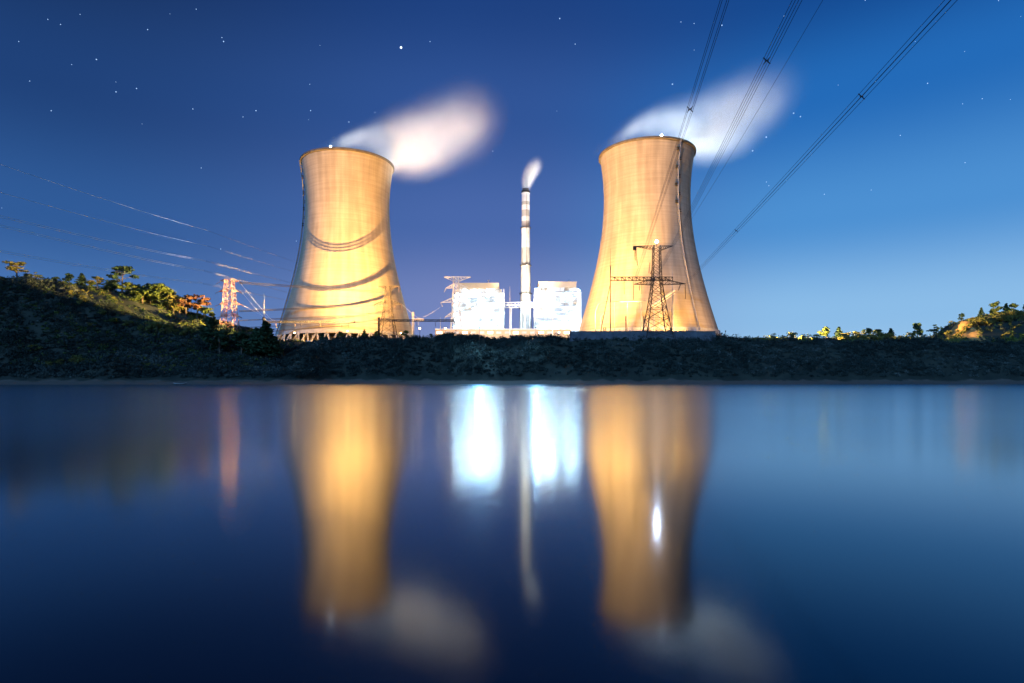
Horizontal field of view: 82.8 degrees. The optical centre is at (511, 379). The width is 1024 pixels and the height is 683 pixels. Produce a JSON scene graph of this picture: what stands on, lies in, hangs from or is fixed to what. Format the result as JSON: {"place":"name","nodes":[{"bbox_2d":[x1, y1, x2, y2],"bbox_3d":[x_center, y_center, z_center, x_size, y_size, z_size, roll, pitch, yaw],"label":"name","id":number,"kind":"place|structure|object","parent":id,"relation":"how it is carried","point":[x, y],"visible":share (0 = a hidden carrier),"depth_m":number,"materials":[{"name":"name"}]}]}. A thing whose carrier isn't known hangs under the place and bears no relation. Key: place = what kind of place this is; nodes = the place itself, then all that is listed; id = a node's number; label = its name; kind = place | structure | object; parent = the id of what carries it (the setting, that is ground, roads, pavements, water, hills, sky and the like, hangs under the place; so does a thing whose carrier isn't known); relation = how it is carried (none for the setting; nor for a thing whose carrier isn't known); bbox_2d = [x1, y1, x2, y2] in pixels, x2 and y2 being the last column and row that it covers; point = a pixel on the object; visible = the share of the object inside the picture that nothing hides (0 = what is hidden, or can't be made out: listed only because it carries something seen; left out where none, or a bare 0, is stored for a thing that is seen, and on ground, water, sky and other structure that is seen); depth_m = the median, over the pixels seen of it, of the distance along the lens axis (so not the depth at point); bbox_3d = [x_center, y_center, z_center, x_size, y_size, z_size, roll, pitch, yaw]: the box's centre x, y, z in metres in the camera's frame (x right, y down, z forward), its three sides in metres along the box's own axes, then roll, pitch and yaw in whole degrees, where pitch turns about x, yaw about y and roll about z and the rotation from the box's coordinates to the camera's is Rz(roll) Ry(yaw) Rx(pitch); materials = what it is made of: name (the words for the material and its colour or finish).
{"place":"outdoors","nodes":[
{"label":"outdoors","id":0,"kind":"place"},
{"bbox_2d":[0,250,199,283],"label":"power line","id":1,"kind":"object","parent":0,"point":[90,266],"visible":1,"depth_m":231.92,"materials":[{"name":"silver metal"}]},
{"bbox_2d":[0,225,200,270],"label":"power line","id":2,"kind":"object","parent":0,"point":[91,246],"visible":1,"depth_m":232.70,"materials":[{"name":"silver metal"}]},
{"bbox_2d":[0,215,205,261],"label":"power line","id":3,"kind":"object","parent":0,"point":[93,237],"visible":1,"depth_m":233.45,"materials":[{"name":"silver metal"}]},
{"bbox_2d":[0,192,205,245],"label":"power line","id":4,"kind":"object","parent":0,"point":[91,217],"visible":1,"depth_m":232.38,"materials":[{"name":"silver metal"}]},
{"bbox_2d":[0,164,207,230],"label":"power line","id":5,"kind":"object","parent":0,"point":[90,194],"visible":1,"depth_m":230.10,"materials":[{"name":"silver metal"}]},
{"bbox_2d":[0,384,1023,682],"bbox_3d":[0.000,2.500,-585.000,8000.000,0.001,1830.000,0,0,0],"label":"water","id":6,"kind":"structure","parent":0,"point":[512,534],"depth_m":9.42,"materials":[{"name":"blue liquid"}]},
{"bbox_2d":[0,279,1023,384],"bbox_3d":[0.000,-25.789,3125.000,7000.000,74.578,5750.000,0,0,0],"label":"ground","id":7,"kind":"structure","parent":0,"point":[423,376],"depth_m":336.11,"materials":[{"name":"green plant"}]},
{"bbox_2d":[2,260,28,277],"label":"tree","id":8,"kind":"object","parent":7,"relation":"on","point":[15,267],"visible":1,"depth_m":362.40,"materials":[{"name":"green plant"}]},
{"bbox_2d":[27,344,42,350],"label":"shrub","id":9,"kind":"object","parent":7,"relation":"on","point":[37,347],"visible":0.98,"depth_m":326.45,"materials":[{"name":"green plant"}]},
{"bbox_2d":[29,272,44,277],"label":"tree","id":10,"kind":"object","parent":7,"relation":"on","point":[36,275],"visible":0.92,"depth_m":367.68,"materials":[{"name":"green plant"}]},
{"bbox_2d":[62,273,73,281],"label":"tree","id":11,"kind":"object","parent":7,"relation":"on","point":[68,277],"visible":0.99,"depth_m":372.70,"materials":[{"name":"green plant"}]},
{"bbox_2d":[68,355,81,363],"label":"shrub","id":12,"kind":"object","parent":7,"relation":"on","point":[76,358],"visible":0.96,"depth_m":321.52,"materials":[{"name":"green plant"}]},
{"bbox_2d":[74,273,87,283],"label":"tree","id":13,"kind":"object","parent":7,"relation":"on","point":[81,279],"visible":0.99,"depth_m":375.68,"materials":[{"name":"green plant"}]},
{"bbox_2d":[76,295,86,305],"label":"shrub","id":14,"kind":"object","parent":7,"relation":"on","point":[82,299],"visible":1,"depth_m":356.56,"materials":[{"name":"green plant"}]},
{"bbox_2d":[88,276,104,287],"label":"tree","id":15,"kind":"object","parent":7,"relation":"on","point":[98,279],"visible":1,"depth_m":379.37,"materials":[{"name":"green plant"}]},
{"bbox_2d":[101,281,111,290],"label":"tree","id":16,"kind":"object","parent":7,"relation":"on","point":[105,286],"visible":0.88,"depth_m":380.89,"materials":[{"name":"green plant"}]},
{"bbox_2d":[105,279,120,291],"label":"tree","id":17,"kind":"object","parent":7,"relation":"on","point":[113,284],"visible":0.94,"depth_m":380.61,"materials":[{"name":"green plant"}]},
{"bbox_2d":[108,318,118,322],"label":"shrub","id":18,"kind":"object","parent":7,"relation":"on","point":[112,320],"visible":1,"depth_m":353.53,"materials":[{"name":"green plant"}]},
{"bbox_2d":[106,266,138,293],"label":"tree","id":19,"kind":"object","parent":7,"relation":"on","point":[118,269],"visible":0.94,"depth_m":382.53,"materials":[{"name":"green plant"}]},
{"bbox_2d":[116,282,135,294],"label":"tree","id":20,"kind":"object","parent":7,"relation":"on","point":[126,288],"visible":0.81,"depth_m":381.38,"materials":[{"name":"green plant"}]},
{"bbox_2d":[122,320,133,325],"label":"shrub","id":21,"kind":"object","parent":7,"relation":"on","point":[126,323],"visible":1,"depth_m":354.20,"materials":[{"name":"green plant"}]},
{"bbox_2d":[124,284,140,299],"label":"tree","id":22,"kind":"object","parent":7,"relation":"on","point":[137,286],"visible":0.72,"depth_m":384.29,"materials":[{"name":"green plant"}]},
{"bbox_2d":[129,288,148,303],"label":"tree","id":23,"kind":"object","parent":7,"relation":"on","point":[139,292],"visible":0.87,"depth_m":381.44,"materials":[{"name":"green plant"}]},
{"bbox_2d":[137,321,154,330],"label":"shrub","id":24,"kind":"object","parent":7,"relation":"on","point":[149,323],"visible":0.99,"depth_m":354.82,"materials":[{"name":"green plant"}]},
{"bbox_2d":[140,284,156,304],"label":"tree","id":25,"kind":"object","parent":7,"relation":"on","point":[149,289],"visible":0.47,"depth_m":385.34,"materials":[{"name":"green plant"}]},
{"bbox_2d":[0,277,307,371],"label":"hill scrub","id":26,"kind":"object","parent":7,"relation":"on","point":[152,303],"visible":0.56,"depth_m":351.26,"materials":[{"name":"green plant"}]},
{"bbox_2d":[142,283,167,303],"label":"tree","id":27,"kind":"object","parent":7,"relation":"on","point":[160,295],"visible":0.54,"depth_m":384.76,"materials":[{"name":"green plant"}]},
{"bbox_2d":[143,283,170,306],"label":"tree","id":28,"kind":"object","parent":7,"relation":"on","point":[157,286],"visible":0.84,"depth_m":383.65,"materials":[{"name":"green plant"}]},
{"bbox_2d":[150,321,163,332],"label":"shrub","id":29,"kind":"object","parent":7,"relation":"on","point":[157,325],"visible":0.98,"depth_m":356.08,"materials":[{"name":"green plant"}]},
{"bbox_2d":[146,288,175,310],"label":"tree","id":30,"kind":"object","parent":7,"relation":"on","point":[169,291],"visible":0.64,"depth_m":386.27,"materials":[{"name":"green plant"}]},
{"bbox_2d":[162,323,174,333],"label":"shrub","id":31,"kind":"object","parent":7,"relation":"on","point":[168,327],"visible":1,"depth_m":355.39,"materials":[{"name":"green plant"}]},
{"bbox_2d":[162,293,181,315],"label":"tree","id":32,"kind":"object","parent":7,"relation":"on","point":[173,302],"visible":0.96,"depth_m":387.63,"materials":[{"name":"green plant"}]},
{"bbox_2d":[167,297,190,314],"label":"tree","id":33,"kind":"object","parent":7,"relation":"on","point":[181,307],"visible":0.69,"depth_m":389.91,"materials":[{"name":"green plant"}]},
{"bbox_2d":[174,326,189,334],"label":"shrub","id":34,"kind":"object","parent":7,"relation":"on","point":[183,332],"visible":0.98,"depth_m":356.68,"materials":[{"name":"green plant"}]},
{"bbox_2d":[175,294,195,316],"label":"tree","id":35,"kind":"object","parent":7,"relation":"on","point":[185,301],"visible":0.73,"depth_m":389.95,"materials":[{"name":"orange plant"}]},
{"bbox_2d":[184,326,199,334],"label":"shrub","id":36,"kind":"object","parent":7,"relation":"on","point":[192,329],"visible":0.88,"depth_m":359.92,"materials":[{"name":"green plant"}]},
{"bbox_2d":[183,294,211,318],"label":"tree","id":37,"kind":"object","parent":7,"relation":"on","point":[200,302],"visible":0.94,"depth_m":391.24,"materials":[{"name":"orange plant"}]},
{"bbox_2d":[195,306,215,322],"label":"tree","id":38,"kind":"object","parent":7,"relation":"on","point":[205,310],"visible":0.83,"depth_m":394.51,"materials":[{"name":"green plant"}]},
{"bbox_2d":[198,316,230,345],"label":"tree","id":39,"kind":"object","parent":7,"relation":"on","point":[211,323],"visible":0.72,"depth_m":342.60,"materials":[{"name":"green plant"}]},
{"bbox_2d":[203,329,230,354],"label":"tree","id":40,"kind":"object","parent":7,"relation":"on","point":[219,334],"visible":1,"depth_m":337.12,"materials":[{"name":"green plant"}]},
{"bbox_2d":[215,279,242,329],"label":"lattice pylon","id":41,"kind":"object","parent":7,"relation":"on","point":[225,281],"visible":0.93,"depth_m":401.14,"materials":[{"name":"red metal"}]},
{"bbox_2d":[239,320,384,327],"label":"power line","id":42,"kind":"object","parent":41,"relation":"hanging from","point":[305,324],"visible":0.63,"depth_m":399.09,"materials":[{"name":"grey metal"}]},
{"bbox_2d":[230,332,254,353],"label":"tree","id":43,"kind":"object","parent":7,"relation":"on","point":[243,337],"visible":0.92,"depth_m":336.50,"materials":[{"name":"green plant"}]},
{"bbox_2d":[242,327,268,356],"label":"tree","id":44,"kind":"object","parent":7,"relation":"on","point":[253,336],"visible":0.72,"depth_m":335.82,"materials":[{"name":"green plant"}]},
{"bbox_2d":[247,320,284,357],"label":"tree","id":45,"kind":"object","parent":7,"relation":"on","point":[266,331],"visible":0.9,"depth_m":335.09,"materials":[{"name":"green plant"}]},
{"bbox_2d":[262,317,354,327],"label":"substation gantry","id":46,"kind":"object","parent":7,"relation":"on","point":[294,322],"visible":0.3,"depth_m":365.76,"materials":[{"name":"metal"}]},
{"bbox_2d":[275,146,414,341],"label":"cooling tower","id":47,"kind":"structure","parent":7,"relation":"on","point":[346,241],"depth_m":437.70,"materials":[{"name":"concrete"}]},
{"bbox_2d":[374,286,401,337],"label":"lattice pylon","id":48,"kind":"object","parent":7,"relation":"on","point":[391,300],"visible":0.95,"depth_m":399.50,"materials":[{"name":"metal"}]},
{"bbox_2d":[239,282,386,292],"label":"power line","id":49,"kind":"object","parent":48,"relation":"attached to","point":[313,288],"visible":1,"depth_m":398.69,"materials":[{"name":"grey metal"}]},
{"bbox_2d":[239,304,386,311],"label":"power line","id":50,"kind":"object","parent":48,"relation":"hanging from","point":[310,308],"visible":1,"depth_m":398.77,"materials":[{"name":"grey metal"}]},
{"bbox_2d":[244,313,386,320],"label":"power line","id":51,"kind":"object","parent":48,"relation":"attached to","point":[313,317],"visible":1,"depth_m":398.77,"materials":[{"name":"grey metal"}]},
{"bbox_2d":[249,322,386,332],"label":"power line","id":52,"kind":"object","parent":48,"relation":"attached to","point":[324,327],"visible":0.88,"depth_m":398.74,"materials":[{"name":"grey metal"}]},
{"bbox_2d":[401,330,408,336],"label":"tree","id":53,"kind":"object","parent":7,"relation":"on","point":[404,332],"visible":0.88,"depth_m":372.46,"materials":[{"name":"green plant"}]},
{"bbox_2d":[378,317,453,336],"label":"substation gantry","id":54,"kind":"object","parent":7,"relation":"on","point":[408,320],"visible":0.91,"depth_m":365.93,"materials":[{"name":"metal"}]},
{"bbox_2d":[412,312,422,336],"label":"substation gantry","id":55,"kind":"object","parent":7,"relation":"on","point":[413,323],"visible":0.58,"depth_m":411.38,"materials":[{"name":"metal"}]},
{"bbox_2d":[441,276,469,328],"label":"lattice pylon","id":56,"kind":"object","parent":7,"relation":"on","point":[453,301],"visible":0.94,"depth_m":477.16,"materials":[{"name":"metal"}]},
{"bbox_2d":[453,280,504,328],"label":"boiler house","id":57,"kind":"structure","parent":7,"relation":"on","point":[486,308],"depth_m":600.62,"materials":[{"name":"metal"}]},
{"bbox_2d":[435,329,571,338],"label":"turbine hall","id":58,"kind":"structure","parent":7,"relation":"on","point":[497,333],"depth_m":470.00,"materials":[{"name":"white"}]},
{"bbox_2d":[0,275,1023,378],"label":"bank scrub","id":59,"kind":"object","parent":7,"relation":"on","point":[39,369],"visible":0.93,"depth_m":342.81,"materials":[{"name":"plant"}]},
{"bbox_2d":[505,302,535,328],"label":"pipe bridge","id":60,"kind":"structure","parent":7,"relation":"on","point":[521,304],"depth_m":611.00,"materials":[{"name":"paint"}]},
{"bbox_2d":[519,188,531,328],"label":"chimney","id":61,"kind":"object","parent":7,"relation":"on","point":[525,290],"visible":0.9,"depth_m":615.84,"materials":[{"name":"white paint"}]},
{"bbox_2d":[552,298,552,333],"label":"lightning mast","id":62,"kind":"object","parent":7,"relation":"on","point":[552,315],"visible":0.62,"depth_m":451.73,"materials":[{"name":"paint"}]},
{"bbox_2d":[533,280,581,330],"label":"boiler house","id":63,"kind":"structure","parent":7,"relation":"on","point":[567,305],"depth_m":600.51,"materials":[{"name":"metal"}]},
{"bbox_2d":[595,289,674,330],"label":"pipe rack","id":64,"kind":"object","parent":7,"relation":"on","point":[666,295],"visible":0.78,"depth_m":386.77,"materials":[{"name":"metal"}]},
{"bbox_2d":[600,249,672,330],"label":"substation gantry","id":65,"kind":"object","parent":7,"relation":"on","point":[625,279],"visible":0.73,"depth_m":368.20,"materials":[{"name":"metal"}]},
{"bbox_2d":[570,331,715,340],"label":"retaining wall","id":66,"kind":"structure","parent":7,"relation":"on","point":[591,335],"depth_m":360.00,"materials":[{"name":"concrete"}]},
{"bbox_2d":[579,134,720,337],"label":"cooling tower","id":67,"kind":"structure","parent":7,"relation":"on","point":[635,174],"depth_m":417.78,"materials":[{"name":"concrete"}]},
{"bbox_2d":[633,240,685,337],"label":"lattice pylon","id":68,"kind":"object","parent":7,"relation":"on","point":[651,280],"visible":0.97,"depth_m":363.27,"materials":[{"name":"metal"}]},
{"bbox_2d":[633,0,728,283],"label":"power line","id":69,"kind":"object","parent":68,"relation":"attached to","point":[687,112],"visible":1,"depth_m":122.48,"materials":[{"name":"grey metal"}]},
{"bbox_2d":[656,0,801,277],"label":"power line","id":70,"kind":"object","parent":68,"relation":"attached to","point":[767,60],"visible":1,"depth_m":122.26,"materials":[{"name":"grey metal"}]},
{"bbox_2d":[674,0,822,244],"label":"power line","id":71,"kind":"object","parent":68,"relation":"attached to","point":[764,99],"visible":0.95,"depth_m":151.07,"materials":[{"name":"grey metal"}]},
{"bbox_2d":[685,0,956,283],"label":"power line","id":72,"kind":"object","parent":68,"relation":"hanging from","point":[846,112],"visible":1,"depth_m":119.11,"materials":[{"name":"grey metal"}]},
{"bbox_2d":[769,333,776,339],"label":"shrub","id":73,"kind":"object","parent":7,"relation":"on","point":[773,336],"visible":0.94,"depth_m":368.35,"materials":[{"name":"green plant"}]},
{"bbox_2d":[799,334,811,340],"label":"shrub","id":74,"kind":"object","parent":7,"relation":"on","point":[805,337],"visible":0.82,"depth_m":368.61,"materials":[{"name":"green plant"}]},
{"bbox_2d":[817,326,830,336],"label":"tree","id":75,"kind":"object","parent":7,"relation":"on","point":[822,332],"visible":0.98,"depth_m":383.94,"materials":[{"name":"green plant"}]},
{"bbox_2d":[833,327,842,337],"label":"tree","id":76,"kind":"object","parent":7,"relation":"on","point":[838,332],"visible":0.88,"depth_m":381.00,"materials":[{"name":"green plant"}]},
{"bbox_2d":[840,332,851,340],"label":"shrub","id":77,"kind":"object","parent":7,"relation":"on","point":[846,335],"visible":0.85,"depth_m":367.69,"materials":[{"name":"green plant"}]},
{"bbox_2d":[850,331,861,338],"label":"shrub","id":78,"kind":"object","parent":7,"relation":"on","point":[857,335],"visible":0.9,"depth_m":367.80,"materials":[{"name":"green plant"}]},
{"bbox_2d":[855,331,867,339],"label":"shrub","id":79,"kind":"object","parent":7,"relation":"on","point":[863,336],"visible":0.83,"depth_m":367.92,"materials":[{"name":"green plant"}]},
{"bbox_2d":[863,328,873,336],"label":"tree","id":80,"kind":"object","parent":7,"relation":"on","point":[868,330],"visible":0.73,"depth_m":391.37,"materials":[{"name":"green plant"}]},
{"bbox_2d":[769,337,971,342],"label":"crest hedge","id":81,"kind":"object","parent":7,"relation":"on","point":[954,339],"visible":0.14,"depth_m":370.11,"materials":[{"name":"green plant"}]},
{"bbox_2d":[865,330,877,339],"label":"shrub","id":82,"kind":"object","parent":7,"relation":"on","point":[873,336],"visible":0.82,"depth_m":367.78,"materials":[{"name":"green plant"}]},
{"bbox_2d":[876,332,887,339],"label":"shrub","id":83,"kind":"object","parent":7,"relation":"on","point":[880,337],"visible":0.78,"depth_m":367.86,"materials":[{"name":"green plant"}]},
{"bbox_2d":[746,310,1023,341],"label":"crest scrub","id":84,"kind":"object","parent":7,"relation":"on","point":[1011,336],"visible":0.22,"depth_m":377.18,"materials":[{"name":"green plant"}]},
{"bbox_2d":[887,328,895,337],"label":"tree","id":85,"kind":"object","parent":7,"relation":"on","point":[890,330],"visible":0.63,"depth_m":391.31,"materials":[{"name":"green plant"}]},
{"bbox_2d":[905,332,918,338],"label":"shrub","id":86,"kind":"object","parent":7,"relation":"on","point":[912,334],"visible":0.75,"depth_m":369.33,"materials":[{"name":"green plant"}]},
{"bbox_2d":[912,323,923,335],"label":"tree","id":87,"kind":"object","parent":7,"relation":"on","point":[917,327],"visible":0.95,"depth_m":386.87,"materials":[{"name":"green plant"}]},
{"bbox_2d":[926,324,939,333],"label":"tree","id":88,"kind":"object","parent":7,"relation":"on","point":[934,329],"visible":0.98,"depth_m":387.10,"materials":[{"name":"green plant"}]},
{"bbox_2d":[944,330,959,337],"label":"shrub","id":89,"kind":"object","parent":7,"relation":"on","point":[950,333],"visible":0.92,"depth_m":380.20,"materials":[{"name":"green plant"}]},
{"bbox_2d":[957,313,964,319],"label":"tree","id":90,"kind":"object","parent":7,"relation":"on","point":[961,314],"visible":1,"depth_m":391.87,"materials":[{"name":"green plant"}]},
{"bbox_2d":[955,326,970,334],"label":"shrub","id":91,"kind":"object","parent":7,"relation":"on","point":[964,328],"visible":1,"depth_m":378.51,"materials":[{"name":"green plant"}]},
{"bbox_2d":[966,317,983,327],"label":"shrub","id":92,"kind":"object","parent":7,"relation":"on","point":[972,323],"visible":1,"depth_m":378.31,"materials":[{"name":"green plant"}]},
{"bbox_2d":[977,307,984,315],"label":"tree","id":93,"kind":"object","parent":7,"relation":"on","point":[981,312],"visible":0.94,"depth_m":399.69,"materials":[{"name":"green plant"}]},
{"bbox_2d":[976,316,992,326],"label":"shrub","id":94,"kind":"object","parent":7,"relation":"on","point":[986,322],"visible":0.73,"depth_m":379.80,"materials":[{"name":"green plant"}]},
{"bbox_2d":[989,315,1001,324],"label":"shrub","id":95,"kind":"object","parent":7,"relation":"on","point":[997,317],"visible":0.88,"depth_m":377.78,"materials":[{"name":"green plant"}]},
{"bbox_2d":[988,301,1003,312],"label":"tree","id":96,"kind":"object","parent":7,"relation":"on","point":[994,304],"visible":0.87,"depth_m":399.29,"materials":[{"name":"green plant"}]},
{"bbox_2d":[997,312,1011,322],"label":"shrub","id":97,"kind":"object","parent":7,"relation":"on","point":[1002,316],"visible":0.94,"depth_m":379.19,"materials":[{"name":"green plant"}]},
{"bbox_2d":[1002,303,1009,311],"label":"tree","id":98,"kind":"object","parent":7,"relation":"on","point":[1005,306],"visible":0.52,"depth_m":401.57,"materials":[{"name":"green plant"}]},
{"bbox_2d":[1005,311,1018,321],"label":"shrub","id":99,"kind":"object","parent":7,"relation":"on","point":[1011,315],"visible":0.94,"depth_m":378.68,"materials":[{"name":"green plant"}]},
{"bbox_2d":[1005,303,1018,310],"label":"tree","id":100,"kind":"object","parent":7,"relation":"on","point":[1013,305],"visible":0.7,"depth_m":398.97,"materials":[{"name":"green plant"}]},
{"bbox_2d":[1014,311,1023,320],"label":"shrub","id":101,"kind":"object","parent":7,"relation":"on","point":[1019,315],"visible":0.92,"depth_m":379.73,"materials":[{"name":"green plant"}]},
{"bbox_2d":[0,0,1023,341],"label":"sky","id":102,"kind":"structure","parent":0,"point":[479,99],"materials":[{"name":"blue"}]}
]}

